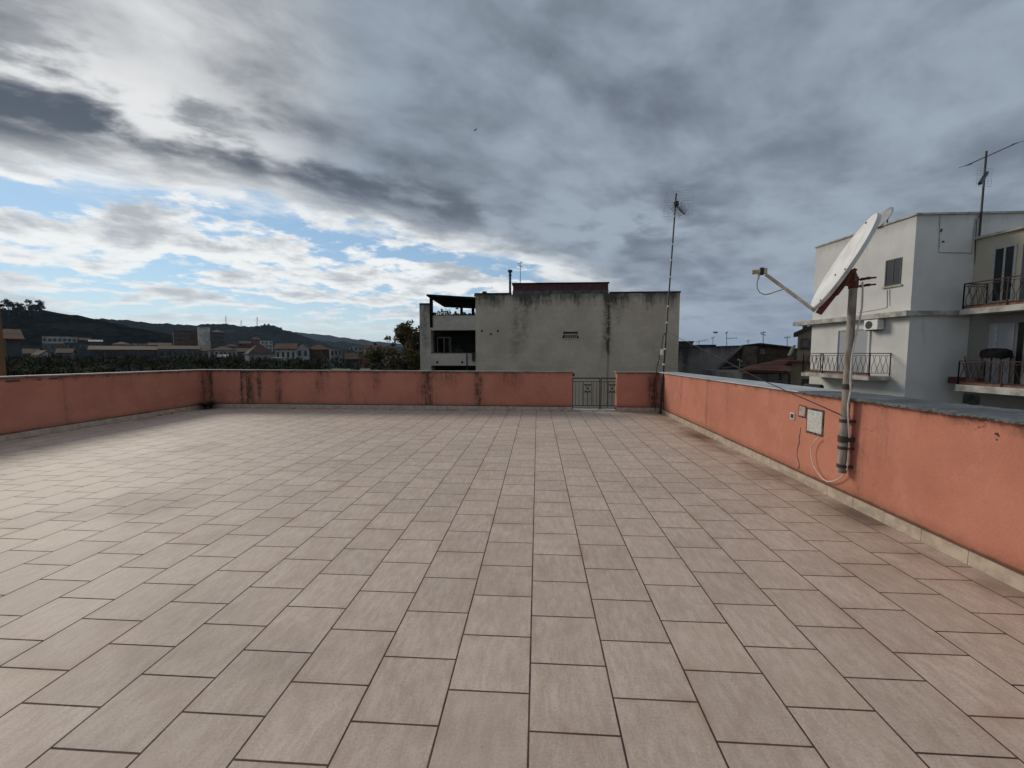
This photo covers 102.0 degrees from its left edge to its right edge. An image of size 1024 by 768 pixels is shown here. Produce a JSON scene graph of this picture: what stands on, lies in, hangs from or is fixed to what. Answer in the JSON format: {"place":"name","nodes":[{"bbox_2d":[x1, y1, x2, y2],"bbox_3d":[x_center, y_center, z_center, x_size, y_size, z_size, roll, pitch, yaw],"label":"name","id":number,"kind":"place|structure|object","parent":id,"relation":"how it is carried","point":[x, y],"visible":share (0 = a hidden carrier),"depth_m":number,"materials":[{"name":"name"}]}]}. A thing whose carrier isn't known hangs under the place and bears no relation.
{"place":"outdoors","nodes":[
{"label":"outdoors","id":0,"kind":"place"},
{"bbox_2d":[0,304,6,375],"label":"house","id":1,"kind":"structure","parent":0,"point":[2,364],"depth_m":17.23,"materials":[{"name":"orange concrete"}]},
{"bbox_2d":[22,349,39,356],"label":"house","id":2,"kind":"structure","parent":0,"point":[25,352],"depth_m":129.48,"materials":[{"name":"beige tile"}]},
{"bbox_2d":[31,350,55,356],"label":"house","id":3,"kind":"structure","parent":0,"point":[37,353],"depth_m":118.54,"materials":[{"name":"beige tile"}]},
{"bbox_2d":[42,343,64,353],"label":"house","id":4,"kind":"structure","parent":0,"point":[51,347],"depth_m":213.37,"materials":[{"name":"brown glass"}]},
{"bbox_2d":[41,336,77,342],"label":"house","id":5,"kind":"structure","parent":0,"point":[53,339],"depth_m":245.30,"materials":[{"name":"grey concrete"}]},
{"bbox_2d":[55,349,75,357],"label":"house","id":6,"kind":"structure","parent":0,"point":[67,352],"depth_m":134.59,"materials":[{"name":"brown tile"}]},
{"bbox_2d":[64,342,89,358],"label":"house","id":7,"kind":"structure","parent":0,"point":[81,350],"depth_m":203.15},
{"bbox_2d":[78,338,90,342],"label":"house","id":8,"kind":"structure","parent":0,"point":[83,340],"depth_m":255.64,"materials":[{"name":"grey tile"}]},
{"bbox_2d":[1,308,172,354],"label":"hill","id":9,"kind":"structure","parent":0,"point":[33,327],"depth_m":428.37,"materials":[{"name":"green plant"}]},
{"bbox_2d":[0,298,15,315],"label":"tree","id":10,"kind":"object","parent":9,"relation":"on","point":[9,303],"visible":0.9,"depth_m":427.06,"materials":[{"name":"green plant"}]},
{"bbox_2d":[14,302,25,315],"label":"tree","id":11,"kind":"object","parent":9,"relation":"on","point":[19,307],"visible":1,"depth_m":429.24,"materials":[{"name":"green plant"}]},
{"bbox_2d":[23,299,33,315],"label":"tree","id":12,"kind":"object","parent":9,"relation":"on","point":[30,302],"visible":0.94,"depth_m":423.93,"materials":[{"name":"green plant"}]},
{"bbox_2d":[27,304,41,315],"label":"tree","id":13,"kind":"object","parent":9,"relation":"on","point":[32,307],"visible":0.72,"depth_m":423.55,"materials":[{"name":"green plant"}]},
{"bbox_2d":[32,300,46,315],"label":"tree","id":14,"kind":"object","parent":9,"relation":"on","point":[40,304],"visible":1,"depth_m":423.41,"materials":[{"name":"green plant"}]},
{"bbox_2d":[88,340,102,345],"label":"house","id":15,"kind":"structure","parent":0,"point":[95,342],"depth_m":250.01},
{"bbox_2d":[112,342,131,345],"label":"house","id":16,"kind":"structure","parent":0,"point":[121,344],"depth_m":217.64,"materials":[{"name":"beige tile"}]},
{"bbox_2d":[87,346,157,358],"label":"warehouse","id":17,"kind":"structure","parent":0,"point":[137,351],"depth_m":159.81,"materials":[{"name":"beige tile"}]},
{"bbox_2d":[89,351,95,356],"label":"window","id":18,"kind":"structure","parent":17,"relation":"in","point":[92,353],"depth_m":153.23,"materials":[{"name":"black glass"}]},
{"bbox_2d":[98,351,103,356],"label":"window","id":19,"kind":"structure","parent":17,"relation":"in","point":[100,353],"depth_m":154.68,"materials":[{"name":"black glass"}]},
{"bbox_2d":[128,351,134,356],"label":"window","id":20,"kind":"structure","parent":17,"relation":"in","point":[131,353],"depth_m":160.39,"materials":[{"name":"black glass"}]},
{"bbox_2d":[136,351,141,356],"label":"window","id":21,"kind":"structure","parent":17,"relation":"in","point":[138,353],"depth_m":161.82,"materials":[{"name":"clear glass"}]},
{"bbox_2d":[143,351,148,356],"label":"window","id":22,"kind":"structure","parent":17,"relation":"in","point":[146,353],"depth_m":163.27,"materials":[{"name":"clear glass"}]},
{"bbox_2d":[150,351,155,356],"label":"window","id":23,"kind":"structure","parent":17,"relation":"in","point":[152,353],"depth_m":164.67,"materials":[{"name":"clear glass"}]},
{"bbox_2d":[131,343,147,345],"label":"house","id":24,"kind":"structure","parent":0,"point":[139,344],"depth_m":221.52,"materials":[{"name":"grey glass"}]},
{"bbox_2d":[148,343,171,357],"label":"house","id":25,"kind":"structure","parent":0,"point":[157,344],"depth_m":216.77,"materials":[{"name":"beige tile"}]},
{"bbox_2d":[172,330,197,345],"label":"apartment block","id":26,"kind":"structure","parent":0,"point":[184,338],"depth_m":272.15,"materials":[{"name":"brick"}]},
{"bbox_2d":[210,346,235,357],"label":"house","id":27,"kind":"structure","parent":0,"point":[223,350],"depth_m":156.90,"materials":[{"name":"brown tile"}]},
{"bbox_2d":[226,344,237,348],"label":"house","id":28,"kind":"structure","parent":0,"point":[232,346],"depth_m":313.09,"materials":[{"name":"red tile"}]},
{"bbox_2d":[235,348,250,359],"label":"house","id":29,"kind":"structure","parent":0,"point":[240,351],"depth_m":197.60,"materials":[{"name":"beige tile"}]},
{"bbox_2d":[239,341,251,347],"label":"house","id":30,"kind":"structure","parent":0,"point":[245,344],"depth_m":333.13,"materials":[{"name":"red tile"}]},
{"bbox_2d":[97,318,400,355],"bbox_3d":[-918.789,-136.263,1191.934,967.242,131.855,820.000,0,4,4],"label":"hill","id":31,"kind":"structure","parent":0,"point":[234,334],"depth_m":1166.52,"materials":[{"name":"green plant"}]},
{"bbox_2d":[251,337,260,347],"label":"house","id":32,"kind":"structure","parent":0,"point":[255,340],"depth_m":352.26,"materials":[{"name":"red tile"}]},
{"bbox_2d":[244,344,274,361],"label":"house","id":33,"kind":"structure","parent":0,"point":[258,351],"depth_m":135.81,"materials":[{"name":"brown tile"}]},
{"bbox_2d":[260,340,272,351],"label":"house","id":34,"kind":"structure","parent":0,"point":[267,344],"depth_m":342.10,"materials":[{"name":"grey concrete"}]},
{"bbox_2d":[271,357,283,360],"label":"house","id":35,"kind":"structure","parent":0,"point":[280,358],"depth_m":99.55,"materials":[{"name":"glass"}]},
{"bbox_2d":[309,345,330,367],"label":"house","id":36,"kind":"structure","parent":0,"point":[315,351],"depth_m":136.27,"materials":[{"name":"brick"}]},
{"bbox_2d":[329,348,341,368],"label":"house","id":37,"kind":"structure","parent":0,"point":[335,352],"depth_m":153.86,"materials":[{"name":"grey concrete"}]},
{"bbox_2d":[314,368,369,369],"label":"bank","id":38,"kind":"structure","parent":0,"point":[346,369],"depth_m":80.93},
{"bbox_2d":[3,329,24,360],"bbox_3d":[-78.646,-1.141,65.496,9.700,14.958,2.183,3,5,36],"label":"house","id":39,"kind":"structure","parent":38,"relation":"on","point":[12,338],"depth_m":62.73,"materials":[{"name":"red tile"}]},
{"bbox_2d":[8,346,20,358],"bbox_3d":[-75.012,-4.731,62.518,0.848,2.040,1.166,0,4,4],"label":"window","id":40,"kind":"structure","parent":39,"relation":"in","point":[13,351],"depth_m":62.53,"materials":[{"name":"glass"}]},
{"bbox_2d":[5,352,324,375],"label":"cane field","id":41,"kind":"structure","parent":38,"relation":"on","point":[39,365],"depth_m":48.68,"materials":[{"name":"green plant"}]},
{"bbox_2d":[321,363,333,369],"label":"tree","id":42,"kind":"object","parent":38,"relation":"on","point":[327,366],"visible":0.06,"depth_m":72.68,"materials":[{"name":"green plant"}]},
{"bbox_2d":[349,362,362,369],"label":"tree","id":43,"kind":"object","parent":38,"relation":"on","point":[357,367],"visible":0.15,"depth_m":78.28,"materials":[{"name":"green plant"}]},
{"bbox_2d":[363,358,383,369],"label":"tree","id":44,"kind":"object","parent":38,"relation":"on","point":[369,365],"visible":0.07,"depth_m":67.11,"materials":[{"name":"green plant"}]},
{"bbox_2d":[342,350,353,367],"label":"house","id":45,"kind":"structure","parent":0,"point":[347,351],"depth_m":168.70,"materials":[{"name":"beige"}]},
{"bbox_2d":[294,332,406,347],"bbox_3d":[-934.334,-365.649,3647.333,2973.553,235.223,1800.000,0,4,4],"label":"hill","id":46,"kind":"structure","parent":0,"point":[330,338],"depth_m":3599.00,"materials":[{"name":"green plant"}]},
{"bbox_2d":[349,346,361,352],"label":"house","id":47,"kind":"structure","parent":0,"point":[357,349],"depth_m":265.75,"materials":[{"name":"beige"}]},
{"bbox_2d":[358,354,368,368],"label":"house","id":48,"kind":"structure","parent":0,"point":[361,360],"depth_m":94.00,"materials":[{"name":"beige tile"}]},
{"bbox_2d":[316,340,419,353],"bbox_3d":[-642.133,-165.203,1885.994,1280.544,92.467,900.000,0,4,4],"label":"hill","id":49,"kind":"structure","parent":0,"point":[342,344],"depth_m":1899.63,"materials":[{"name":"green plant"}]},
{"bbox_2d":[363,345,383,361],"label":"house","id":50,"kind":"structure","parent":0,"point":[365,347],"depth_m":205.20,"materials":[{"name":"grey tile"}]},
{"bbox_2d":[0,407,1023,767],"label":"floor","id":51,"kind":"structure","parent":0,"point":[216,587],"depth_m":2.71,"materials":[{"name":"tile"}]},
{"bbox_2d":[0,369,207,440],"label":"parapet wall","id":52,"kind":"structure","parent":51,"relation":"on","point":[33,405],"depth_m":9.36,"materials":[{"name":"orange paint"}]},
{"bbox_2d":[198,399,217,408],"bbox_3d":[-9.089,0.601,12.346,0.821,0.286,0.846,3,5,32],"label":"weed","id":53,"kind":"object","parent":51,"relation":"on","point":[208,405],"visible":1,"depth_m":12.33,"materials":[{"name":"green plant"}]},
{"bbox_2d":[206,369,573,410],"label":"parapet wall","id":54,"kind":"structure","parent":51,"relation":"on","point":[421,389],"depth_m":12.28,"materials":[{"name":"orange paint"}]},
{"bbox_2d":[614,371,659,411],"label":"parapet wall","id":55,"kind":"structure","parent":51,"relation":"on","point":[634,390],"depth_m":11.78,"materials":[{"name":"orange paint"}]},
{"bbox_2d":[654,190,693,413],"bbox_3d":[4.403,-2.152,11.370,0.800,5.918,0.705,0,4,4],"label":"antenna mast","id":56,"kind":"object","parent":51,"relation":"on","point":[676,204],"visible":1,"depth_m":11.16,"materials":[{"name":"grey metal"}]},
{"bbox_2d":[667,331,840,414],"bbox_3d":[3.892,-0.551,7.817,0.233,1.277,6.878,0,4,6],"label":"cable","id":57,"kind":"object","parent":56,"relation":"attached to","point":[765,381],"visible":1,"depth_m":5.68,"materials":[{"name":"black plastic"}]},
{"bbox_2d":[658,372,1023,592],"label":"parapet wall","id":58,"kind":"structure","parent":51,"relation":"on","point":[946,478],"depth_m":3.87,"materials":[{"name":"orange paint"}]},
{"bbox_2d":[790,412,794,419],"bbox_3d":[3.726,0.427,5.510,0.023,0.089,0.092,0,4,4],"label":"wall socket","id":59,"kind":"object","parent":58,"relation":"attached to","point":[792,415],"depth_m":5.49,"materials":[{"name":"white plastic"}]},
{"bbox_2d":[798,405,806,417],"bbox_3d":[3.718,0.351,5.311,0.013,0.158,0.156,0,4,4],"label":"wall plate","id":60,"kind":"object","parent":58,"relation":"attached to","point":[802,409],"depth_m":5.30,"materials":[{"name":"paint"}]},
{"bbox_2d":[806,407,824,436],"bbox_3d":[3.699,0.462,5.066,0.017,0.319,0.315,0,4,4],"label":"wall plate","id":61,"kind":"object","parent":58,"relation":"attached to","point":[814,421],"depth_m":5.04,"materials":[{"name":"white plastic"}]},
{"bbox_2d":[752,213,881,472],"bbox_3d":[3.246,-0.365,4.443,0.835,2.660,1.027,-3,5,-37],"label":"satellite dish","id":62,"kind":"object","parent":58,"relation":"attached to","point":[841,274],"visible":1,"depth_m":4.37,"materials":[{"name":"metal"}]},
{"bbox_2d":[810,437,844,481],"bbox_3d":[3.642,0.889,4.797,0.013,0.484,0.582,0,4,4],"label":"cable","id":63,"kind":"object","parent":58,"relation":"attached to","point":[815,468],"visible":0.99,"depth_m":4.97,"materials":[{"name":"grey plastic"}]},
{"bbox_2d":[0,0,1023,347],"label":"sky","id":64,"kind":"structure","parent":0,"point":[322,167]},
{"bbox_2d":[419,270,680,407],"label":"apartment block","id":65,"kind":"structure","parent":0,"point":[589,330],"depth_m":34.68,"materials":[{"name":"concrete"}]},
{"bbox_2d":[433,309,451,315],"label":"balcony plants","id":66,"kind":"object","parent":65,"relation":"on","point":[443,312],"visible":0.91,"depth_m":35.56,"materials":[{"name":"green plant"}]},
{"bbox_2d":[437,337,450,351],"bbox_3d":[-6.412,-3.274,39.274,1.343,2.363,0.120,0,4,4],"label":"window","id":67,"kind":"structure","parent":65,"relation":"in","point":[443,343],"depth_m":39.22,"materials":[{"name":"black glass"}]},
{"bbox_2d":[453,344,461,351],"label":"balcony plants","id":68,"kind":"object","parent":65,"relation":"on","point":[457,350],"visible":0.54,"depth_m":35.81,"materials":[{"name":"green plant"}]},
{"bbox_2d":[452,311,474,314],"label":"balcony plants","id":69,"kind":"object","parent":65,"relation":"on","point":[455,313],"visible":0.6,"depth_m":35.33,"materials":[{"name":"green plant"}]},
{"bbox_2d":[518,261,522,282],"bbox_3d":[0.730,-9.691,36.411,0.526,2.155,0.176,0,4,0],"label":"roof aerial","id":70,"kind":"object","parent":65,"relation":"on","point":[520,263],"visible":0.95,"depth_m":36.38,"materials":[{"name":"metal"}]},
{"bbox_2d":[572,373,615,410],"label":"metal gate","id":71,"kind":"structure","parent":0,"point":[594,409],"depth_m":12.04,"materials":[{"name":"metal"}]},
{"bbox_2d":[678,341,740,374],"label":"concrete building","id":72,"kind":"structure","parent":0,"point":[692,359],"depth_m":44.76,"materials":[{"name":"grey concrete"}]},
{"bbox_2d":[702,357,793,384],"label":"red roofed house","id":73,"kind":"structure","parent":0,"point":[774,372],"depth_m":24.25,"materials":[{"name":"tile"}]},
{"bbox_2d":[749,374,763,381],"bbox_3d":[14.196,-0.361,24.212,0.906,0.472,0.200,0,4,4],"label":"window","id":74,"kind":"structure","parent":73,"relation":"in","point":[751,377],"depth_m":24.18,"materials":[{"name":"glass"}]},
{"bbox_2d":[766,374,783,381],"bbox_3d":[15.275,-0.360,24.146,0.975,0.471,0.200,0,4,4],"label":"window","id":75,"kind":"structure","parent":73,"relation":"in","point":[771,377],"depth_m":24.10,"materials":[{"name":"glass"}]},
{"bbox_2d":[716,343,791,369],"bbox_3d":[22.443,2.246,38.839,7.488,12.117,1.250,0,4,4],"label":"stone house","id":76,"kind":"structure","parent":0,"point":[752,354],"depth_m":38.45,"materials":[{"name":"concrete"}]},
{"bbox_2d":[759,349,764,353],"bbox_3d":[23.205,-3.032,38.529,0.500,0.473,0.100,0,4,4],"label":"window","id":77,"kind":"structure","parent":76,"relation":"in","point":[761,351],"depth_m":38.48,"materials":[{"name":"glass"}]},
{"bbox_2d":[792,348,796,359],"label":"house","id":78,"kind":"structure","parent":0,"point":[794,353],"depth_m":75.73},
{"bbox_3d":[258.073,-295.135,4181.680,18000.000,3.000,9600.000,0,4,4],"label":"ground","id":79,"kind":"structure","parent":0,"visible":0},
{"bbox_2d":[157,345,199,357],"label":"warehouse","id":80,"kind":"structure","parent":79,"relation":"on","point":[168,351],"depth_m":160.10,"materials":[{"name":"grey concrete"}]},
{"bbox_2d":[166,351,171,355],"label":"window","id":81,"kind":"structure","parent":80,"relation":"in","point":[168,353],"depth_m":157.82,"materials":[{"name":"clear glass"}]},
{"bbox_2d":[195,347,209,357],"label":"house","id":82,"kind":"structure","parent":79,"relation":"on","point":[204,351],"depth_m":166.72,"materials":[{"name":"beige tile"}]},
{"bbox_2d":[197,326,210,356],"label":"apartment block","id":83,"kind":"structure","parent":79,"relation":"on","point":[204,339],"depth_m":250.59,"materials":[{"name":"grey concrete"}]},
{"bbox_2d":[210,330,224,348],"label":"apartment block","id":84,"kind":"structure","parent":79,"relation":"on","point":[217,338],"depth_m":253.16,"materials":[{"name":"grey concrete"}]},
{"bbox_2d":[274,343,297,360],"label":"house","id":85,"kind":"structure","parent":79,"relation":"on","point":[286,350],"depth_m":122.48,"materials":[{"name":"beige tile"}]},
{"bbox_2d":[297,343,309,360],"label":"house","id":86,"kind":"structure","parent":79,"relation":"on","point":[302,351],"depth_m":127.93,"materials":[{"name":"grey concrete"}]},
{"bbox_2d":[321,358,330,367],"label":"tree","id":87,"kind":"object","parent":79,"relation":"on","point":[324,361],"visible":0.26,"depth_m":94.58,"materials":[{"name":"green plant"}]},
{"bbox_2d":[323,355,344,368],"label":"tree","id":88,"kind":"object","parent":79,"relation":"on","point":[333,362],"visible":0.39,"depth_m":106.65,"materials":[{"name":"green plant"}]},
{"bbox_2d":[336,360,356,368],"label":"tree","id":89,"kind":"object","parent":79,"relation":"on","point":[342,364],"visible":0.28,"depth_m":85.64,"materials":[{"name":"green plant"}]},
{"bbox_2d":[344,353,358,368],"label":"house","id":90,"kind":"structure","parent":79,"relation":"on","point":[352,358],"depth_m":103.04,"materials":[{"name":"brown tile"}]},
{"bbox_2d":[362,342,402,369],"bbox_3d":[-13.769,1.719,44.701,6.467,12.334,4.442,4,6,45],"label":"tree","id":91,"kind":"object","parent":79,"relation":"on","point":[376,356],"visible":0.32,"depth_m":42.96,"materials":[{"name":"green plant"}]},
{"bbox_2d":[382,315,437,369],"bbox_3d":[-9.732,0.758,40.285,5.752,14.896,6.418,-1,4,-9],"label":"tree","id":92,"kind":"object","parent":79,"relation":"on","point":[409,334],"visible":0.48,"depth_m":38.78,"materials":[{"name":"green plant"}]},
{"bbox_2d":[401,338,419,369],"bbox_3d":[-8.715,1.767,41.848,4.897,12.658,7.601,2,4,20],"label":"tree","id":93,"kind":"object","parent":79,"relation":"on","point":[417,347],"visible":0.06,"depth_m":40.51,"materials":[{"name":"green plant"}]},
{"bbox_2d":[773,325,811,385],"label":"tan house","id":94,"kind":"structure","parent":79,"relation":"on","point":[804,334],"depth_m":26.13,"materials":[{"name":"brown concrete"}]},
{"bbox_2d":[800,339,810,348],"bbox_3d":[19.063,-2.581,26.742,1.021,0.696,0.240,0,4,4],"label":"window","id":95,"kind":"structure","parent":94,"relation":"in","point":[805,343],"depth_m":26.69,"materials":[{"name":"grey glass"}]},
{"bbox_2d":[802,379,808,385],"bbox_3d":[18.182,-0.101,25.723,0.441,0.435,0.140,0,4,4],"label":"window","id":96,"kind":"structure","parent":94,"relation":"in","point":[804,381],"depth_m":25.65,"materials":[{"name":"black glass"}]},
{"bbox_2d":[793,211,1023,409],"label":"white house","id":97,"kind":"structure","parent":79,"relation":"on","point":[938,301],"depth_m":15.89,"materials":[{"name":"paint"}]},
{"bbox_2d":[834,326,870,372],"bbox_3d":[15.167,-1.487,18.495,0.070,2.072,1.718,0,4,-3],"label":"balcony door","id":98,"kind":"structure","parent":97,"relation":"in","point":[862,344],"depth_m":18.23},
{"bbox_2d":[864,319,883,330],"bbox_3d":[15.063,-2.438,17.246,0.349,0.446,0.632,0,4,-3],"label":"air conditioner","id":99,"kind":"object","parent":97,"relation":"attached to","point":[874,325],"visible":1,"depth_m":17.07,"materials":[{"name":"metal"}]},
{"bbox_2d":[877,207,893,227],"bbox_3d":[15.352,-6.859,17.133,0.457,0.848,0.720,0,4,4],"label":"satellite dish","id":100,"kind":"object","parent":97,"relation":"attached to","point":[886,214],"visible":0.79,"depth_m":17.08,"materials":[{"name":"metal"}]},
{"bbox_2d":[881,257,901,288],"bbox_3d":[15.241,-4.437,16.600,0.080,1.118,0.812,0,4,-3],"label":"window","id":101,"kind":"structure","parent":97,"relation":"in","point":[893,267],"depth_m":16.59,"materials":[{"name":"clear glass"}]},
{"bbox_2d":[948,377,983,384],"bbox_3d":[16.776,-0.117,15.346,0.320,0.248,1.000,0,4,4],"label":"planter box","id":102,"kind":"object","parent":97,"relation":"on","point":[952,380],"visible":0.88,"depth_m":15.33,"materials":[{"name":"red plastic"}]},
{"bbox_2d":[962,394,979,404],"bbox_3d":[17.462,2.137,15.941,0.030,3.496,0.634,0,4,-3],"label":"shutter door","id":103,"kind":"structure","parent":97,"relation":"in","point":[970,399],"depth_m":15.75,"materials":[{"name":"grey metal"}]},
{"bbox_2d":[959,141,1022,264],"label":"roof aerial","id":104,"kind":"object","parent":97,"relation":"attached to","point":[983,178],"visible":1,"depth_m":15.37,"materials":[{"name":"metal"}]},
{"bbox_2d":[979,348,1013,386],"bbox_3d":[16.928,-0.592,14.522,0.624,1.320,0.905,0,4,4],"label":"balcony table","id":105,"kind":"object","parent":97,"relation":"on","point":[999,353],"visible":0.93,"depth_m":14.27,"materials":[{"name":"metal"}]},
{"bbox_2d":[985,323,1014,383],"bbox_3d":[17.491,-1.063,14.879,0.050,2.208,0.733,0,4,-3],"label":"shutter door","id":106,"kind":"structure","parent":97,"relation":"in","point":[1001,335],"depth_m":14.85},
{"bbox_2d":[989,243,1017,302],"bbox_3d":[17.486,-3.925,14.761,0.050,1.962,0.680,0,4,-3],"label":"balcony door","id":107,"kind":"structure","parent":97,"relation":"in","point":[1004,257],"depth_m":14.76,"materials":[{"name":"white glass"}]},
{"bbox_2d":[1013,322,1023,383],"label":"balcony door","id":108,"kind":"structure","parent":97,"relation":"in","point":[1020,338],"depth_m":14.31,"materials":[{"name":"grey glass"}]},
{"bbox_2d":[1019,245,1023,299],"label":"balcony door","id":109,"kind":"structure","parent":97,"relation":"in","point":[1021,293],"depth_m":14.22,"materials":[{"name":"grey glass"}]}
]}

